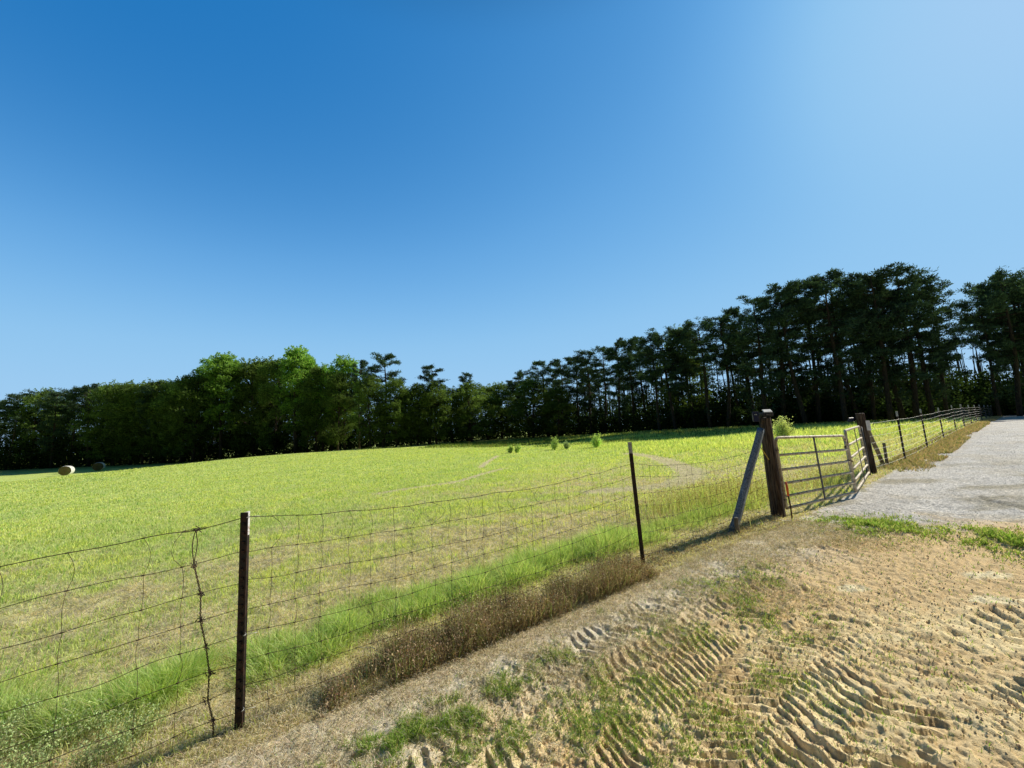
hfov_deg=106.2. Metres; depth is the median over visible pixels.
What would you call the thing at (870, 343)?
pine tree
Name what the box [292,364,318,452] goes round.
leafy tree
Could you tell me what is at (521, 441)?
rough grass
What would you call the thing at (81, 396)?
pine tree
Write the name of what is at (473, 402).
leafy tree
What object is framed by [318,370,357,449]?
leafy tree
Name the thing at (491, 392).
leafy tree
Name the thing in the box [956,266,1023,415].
pine tree
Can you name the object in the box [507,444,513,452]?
bush
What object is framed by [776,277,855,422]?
pine tree
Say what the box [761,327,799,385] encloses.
pine tree
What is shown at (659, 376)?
pine tree
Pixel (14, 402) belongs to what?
pine tree
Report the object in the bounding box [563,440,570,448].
bush
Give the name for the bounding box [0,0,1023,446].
sky
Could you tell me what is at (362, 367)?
pine tree
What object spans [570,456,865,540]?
seeding grass
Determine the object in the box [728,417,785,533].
gate post
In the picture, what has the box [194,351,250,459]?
leafy tree
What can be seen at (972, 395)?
undergrowth
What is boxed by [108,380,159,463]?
leafy tree
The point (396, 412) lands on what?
leafy tree
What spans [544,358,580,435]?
pine tree
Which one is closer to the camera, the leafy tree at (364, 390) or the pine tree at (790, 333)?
the pine tree at (790, 333)
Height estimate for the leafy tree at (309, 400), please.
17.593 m
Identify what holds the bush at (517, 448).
on the field
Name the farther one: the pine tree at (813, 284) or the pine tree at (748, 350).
the pine tree at (748, 350)
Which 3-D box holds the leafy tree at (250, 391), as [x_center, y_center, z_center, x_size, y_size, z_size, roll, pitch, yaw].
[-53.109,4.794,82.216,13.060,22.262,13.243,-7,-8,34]
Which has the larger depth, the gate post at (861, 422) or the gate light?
the gate post at (861, 422)
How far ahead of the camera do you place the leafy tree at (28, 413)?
83.64 m
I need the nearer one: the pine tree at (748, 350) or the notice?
the notice
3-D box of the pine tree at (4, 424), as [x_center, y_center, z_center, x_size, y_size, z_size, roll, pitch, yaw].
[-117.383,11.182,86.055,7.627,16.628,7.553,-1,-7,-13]
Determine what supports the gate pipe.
on the field
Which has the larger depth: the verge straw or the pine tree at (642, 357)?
the pine tree at (642, 357)
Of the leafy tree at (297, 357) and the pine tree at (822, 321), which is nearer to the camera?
the pine tree at (822, 321)
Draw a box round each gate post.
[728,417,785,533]
[855,413,888,472]
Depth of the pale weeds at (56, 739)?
2.36 m
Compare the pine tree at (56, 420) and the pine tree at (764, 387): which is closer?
the pine tree at (764, 387)
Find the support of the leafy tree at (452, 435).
on the field
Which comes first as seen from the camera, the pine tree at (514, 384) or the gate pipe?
the gate pipe
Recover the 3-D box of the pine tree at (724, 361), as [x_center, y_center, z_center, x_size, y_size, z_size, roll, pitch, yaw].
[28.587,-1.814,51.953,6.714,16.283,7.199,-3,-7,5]
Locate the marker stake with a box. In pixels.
[785,482,792,518]
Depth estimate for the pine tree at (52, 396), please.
81.71 m
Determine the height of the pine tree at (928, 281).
17.784 m
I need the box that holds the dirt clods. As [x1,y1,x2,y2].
[371,520,1023,767]
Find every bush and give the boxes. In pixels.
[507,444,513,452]
[514,444,521,452]
[550,437,558,449]
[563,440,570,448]
[590,433,603,446]
[772,416,797,436]
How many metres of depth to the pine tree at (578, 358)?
67.67 m
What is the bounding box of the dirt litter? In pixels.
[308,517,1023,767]
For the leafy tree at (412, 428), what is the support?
on the field
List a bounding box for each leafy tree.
[7,387,76,462]
[65,383,110,457]
[67,379,141,465]
[95,379,152,464]
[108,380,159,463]
[124,378,172,461]
[139,380,191,462]
[148,375,213,462]
[161,370,223,462]
[183,356,226,460]
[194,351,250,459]
[207,357,266,457]
[224,358,277,456]
[231,356,291,453]
[246,355,298,454]
[270,345,322,453]
[291,364,332,451]
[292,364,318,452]
[309,362,336,451]
[311,367,348,450]
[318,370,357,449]
[319,353,363,449]
[347,373,391,447]
[373,377,413,445]
[393,389,426,445]
[397,384,437,445]
[412,380,458,444]
[433,385,470,442]
[449,380,499,441]
[471,384,508,439]
[483,381,518,438]
[503,376,557,437]
[538,387,578,436]
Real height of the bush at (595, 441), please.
1.341 m
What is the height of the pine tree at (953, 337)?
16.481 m
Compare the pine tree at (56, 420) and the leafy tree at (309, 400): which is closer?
the leafy tree at (309, 400)
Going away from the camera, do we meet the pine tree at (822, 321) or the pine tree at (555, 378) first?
the pine tree at (822, 321)
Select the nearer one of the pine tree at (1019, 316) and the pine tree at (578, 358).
the pine tree at (1019, 316)
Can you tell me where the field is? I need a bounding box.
[0,416,987,767]
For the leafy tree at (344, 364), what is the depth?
73.56 m
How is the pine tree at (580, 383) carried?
on the field
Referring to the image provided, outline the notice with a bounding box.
[866,420,870,429]
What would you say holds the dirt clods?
on the ground at (933, 725)
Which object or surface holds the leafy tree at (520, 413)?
on the field
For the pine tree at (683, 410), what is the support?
on the field
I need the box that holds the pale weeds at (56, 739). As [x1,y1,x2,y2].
[0,686,171,767]
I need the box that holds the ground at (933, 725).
[209,459,1023,767]
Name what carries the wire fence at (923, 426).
on the field
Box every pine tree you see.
[0,393,34,454]
[0,393,35,469]
[0,399,10,443]
[0,407,15,436]
[7,389,59,468]
[34,392,77,467]
[41,392,80,438]
[49,386,86,463]
[53,383,110,466]
[133,382,168,463]
[343,359,370,448]
[360,351,406,447]
[412,364,449,444]
[457,372,476,441]
[504,380,527,430]
[508,368,540,436]
[526,360,559,436]
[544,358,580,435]
[545,368,561,389]
[557,356,592,434]
[566,349,606,433]
[574,365,597,409]
[581,345,624,433]
[595,337,635,432]
[608,335,644,430]
[612,370,631,406]
[623,341,656,427]
[626,336,678,429]
[635,326,694,429]
[650,361,672,405]
[655,324,711,426]
[664,325,704,428]
[671,316,731,428]
[688,348,715,406]
[693,310,751,427]
[705,322,743,424]
[718,306,763,425]
[719,292,793,416]
[733,330,762,397]
[740,284,820,421]
[750,278,824,423]
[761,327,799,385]
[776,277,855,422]
[793,271,881,421]
[794,296,840,421]
[805,268,879,420]
[832,318,871,371]
[835,261,935,420]
[835,272,897,420]
[837,269,917,419]
[860,262,973,419]
[872,269,968,418]
[914,288,976,418]
[952,281,1021,415]
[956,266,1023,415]
[968,287,1023,389]
[970,294,1023,393]
[981,282,1023,395]
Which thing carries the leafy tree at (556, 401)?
on the field
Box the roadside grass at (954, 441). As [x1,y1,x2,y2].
[876,416,1001,471]
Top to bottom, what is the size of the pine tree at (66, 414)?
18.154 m
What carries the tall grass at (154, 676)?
on the field
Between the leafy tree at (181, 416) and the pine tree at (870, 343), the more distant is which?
the leafy tree at (181, 416)
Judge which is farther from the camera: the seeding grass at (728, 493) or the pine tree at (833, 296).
the pine tree at (833, 296)
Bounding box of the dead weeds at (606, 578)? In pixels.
[316,514,780,716]
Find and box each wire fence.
[0,442,796,767]
[870,404,992,466]
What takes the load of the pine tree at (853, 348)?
on the field
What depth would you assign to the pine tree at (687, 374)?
54.74 m
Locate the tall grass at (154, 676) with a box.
[0,495,769,762]
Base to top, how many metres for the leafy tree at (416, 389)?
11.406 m
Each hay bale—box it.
[58,466,74,475]
[92,462,105,470]
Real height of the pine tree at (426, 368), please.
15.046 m
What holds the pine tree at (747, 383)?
on the field
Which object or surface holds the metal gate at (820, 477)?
attached to the gate post at (764, 436)
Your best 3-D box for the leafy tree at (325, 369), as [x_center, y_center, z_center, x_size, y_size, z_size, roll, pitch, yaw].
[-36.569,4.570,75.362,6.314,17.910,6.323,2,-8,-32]
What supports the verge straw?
on the field
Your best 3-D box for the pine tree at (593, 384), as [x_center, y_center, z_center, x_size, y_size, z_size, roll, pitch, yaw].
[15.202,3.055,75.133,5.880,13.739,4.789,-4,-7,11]
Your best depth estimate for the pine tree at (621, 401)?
63.57 m
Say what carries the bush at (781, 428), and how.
on the field
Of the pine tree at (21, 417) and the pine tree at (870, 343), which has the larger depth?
the pine tree at (21, 417)
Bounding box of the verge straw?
[36,518,936,767]
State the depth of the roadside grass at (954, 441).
12.46 m
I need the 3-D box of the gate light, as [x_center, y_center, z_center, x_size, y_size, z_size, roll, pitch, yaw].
[3.889,0.444,5.900,0.165,0.109,0.141,-3,-7,0]
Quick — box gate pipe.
[860,427,870,474]
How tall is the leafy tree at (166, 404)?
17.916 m
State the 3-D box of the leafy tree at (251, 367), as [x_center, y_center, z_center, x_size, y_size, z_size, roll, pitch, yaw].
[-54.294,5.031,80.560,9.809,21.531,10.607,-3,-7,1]
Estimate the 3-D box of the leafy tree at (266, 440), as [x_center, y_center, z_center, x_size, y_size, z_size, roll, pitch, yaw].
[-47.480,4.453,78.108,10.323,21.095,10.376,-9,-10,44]
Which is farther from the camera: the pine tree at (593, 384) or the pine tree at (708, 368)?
the pine tree at (593, 384)
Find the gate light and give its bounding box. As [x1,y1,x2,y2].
[759,409,773,416]
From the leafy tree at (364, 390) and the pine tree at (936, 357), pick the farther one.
the leafy tree at (364, 390)
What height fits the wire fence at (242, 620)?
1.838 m
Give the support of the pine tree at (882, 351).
on the field
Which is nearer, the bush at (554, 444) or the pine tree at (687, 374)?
the bush at (554, 444)
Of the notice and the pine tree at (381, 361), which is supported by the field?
the pine tree at (381, 361)
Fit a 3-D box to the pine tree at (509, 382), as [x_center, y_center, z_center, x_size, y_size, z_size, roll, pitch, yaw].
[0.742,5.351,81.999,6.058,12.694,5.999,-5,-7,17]
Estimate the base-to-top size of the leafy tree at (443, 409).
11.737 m
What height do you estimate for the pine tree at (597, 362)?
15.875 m
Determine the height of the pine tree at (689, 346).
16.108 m
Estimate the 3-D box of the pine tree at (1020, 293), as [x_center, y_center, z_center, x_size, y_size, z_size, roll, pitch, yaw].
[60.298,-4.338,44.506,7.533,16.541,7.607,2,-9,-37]
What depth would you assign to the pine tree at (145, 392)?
77.14 m
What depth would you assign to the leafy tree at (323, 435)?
74.33 m
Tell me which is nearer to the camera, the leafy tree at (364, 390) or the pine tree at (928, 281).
the pine tree at (928, 281)
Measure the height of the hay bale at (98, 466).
1.372 m
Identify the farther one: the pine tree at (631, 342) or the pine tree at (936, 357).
the pine tree at (631, 342)
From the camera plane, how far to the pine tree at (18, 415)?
88.62 m
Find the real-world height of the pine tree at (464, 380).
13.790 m
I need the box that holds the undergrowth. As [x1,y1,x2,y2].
[0,364,1023,469]
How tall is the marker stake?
0.637 m
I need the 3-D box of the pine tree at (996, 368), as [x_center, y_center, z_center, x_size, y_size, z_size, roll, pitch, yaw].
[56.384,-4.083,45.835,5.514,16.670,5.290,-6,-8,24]
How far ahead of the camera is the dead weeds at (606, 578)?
3.19 m
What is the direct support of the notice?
attached to the gate post at (861, 422)
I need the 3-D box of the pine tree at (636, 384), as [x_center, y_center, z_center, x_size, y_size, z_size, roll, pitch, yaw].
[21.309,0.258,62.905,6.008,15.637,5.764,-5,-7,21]
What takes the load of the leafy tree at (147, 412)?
on the field
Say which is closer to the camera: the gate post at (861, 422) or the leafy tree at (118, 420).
the gate post at (861, 422)
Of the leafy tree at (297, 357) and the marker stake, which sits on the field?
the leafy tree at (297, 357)
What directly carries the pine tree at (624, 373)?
on the field
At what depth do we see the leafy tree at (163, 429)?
75.45 m
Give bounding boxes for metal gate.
[774,435,856,509]
[844,426,869,491]
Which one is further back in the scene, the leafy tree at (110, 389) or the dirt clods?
the leafy tree at (110, 389)
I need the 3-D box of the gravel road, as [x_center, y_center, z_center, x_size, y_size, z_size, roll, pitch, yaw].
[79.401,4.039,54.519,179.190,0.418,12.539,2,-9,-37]
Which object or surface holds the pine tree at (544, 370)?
on the field
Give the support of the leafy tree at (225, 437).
on the field
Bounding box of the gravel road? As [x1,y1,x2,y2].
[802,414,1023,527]
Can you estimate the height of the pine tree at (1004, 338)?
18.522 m
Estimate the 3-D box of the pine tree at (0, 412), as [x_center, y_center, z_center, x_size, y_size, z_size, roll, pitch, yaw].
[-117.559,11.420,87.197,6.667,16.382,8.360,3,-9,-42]
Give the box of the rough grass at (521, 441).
[346,416,960,449]
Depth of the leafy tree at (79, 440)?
83.20 m
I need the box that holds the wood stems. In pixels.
[0,336,1021,451]
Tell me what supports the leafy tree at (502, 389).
on the field
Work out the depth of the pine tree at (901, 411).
45.35 m
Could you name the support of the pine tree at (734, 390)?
on the field
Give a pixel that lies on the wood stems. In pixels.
(979, 369)
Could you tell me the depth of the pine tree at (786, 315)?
47.86 m
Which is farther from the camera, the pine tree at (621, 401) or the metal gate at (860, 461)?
the pine tree at (621, 401)
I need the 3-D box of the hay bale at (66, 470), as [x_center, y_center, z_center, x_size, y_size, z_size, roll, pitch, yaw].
[-64.012,12.439,55.285,1.392,1.372,1.299,1,-8,-32]

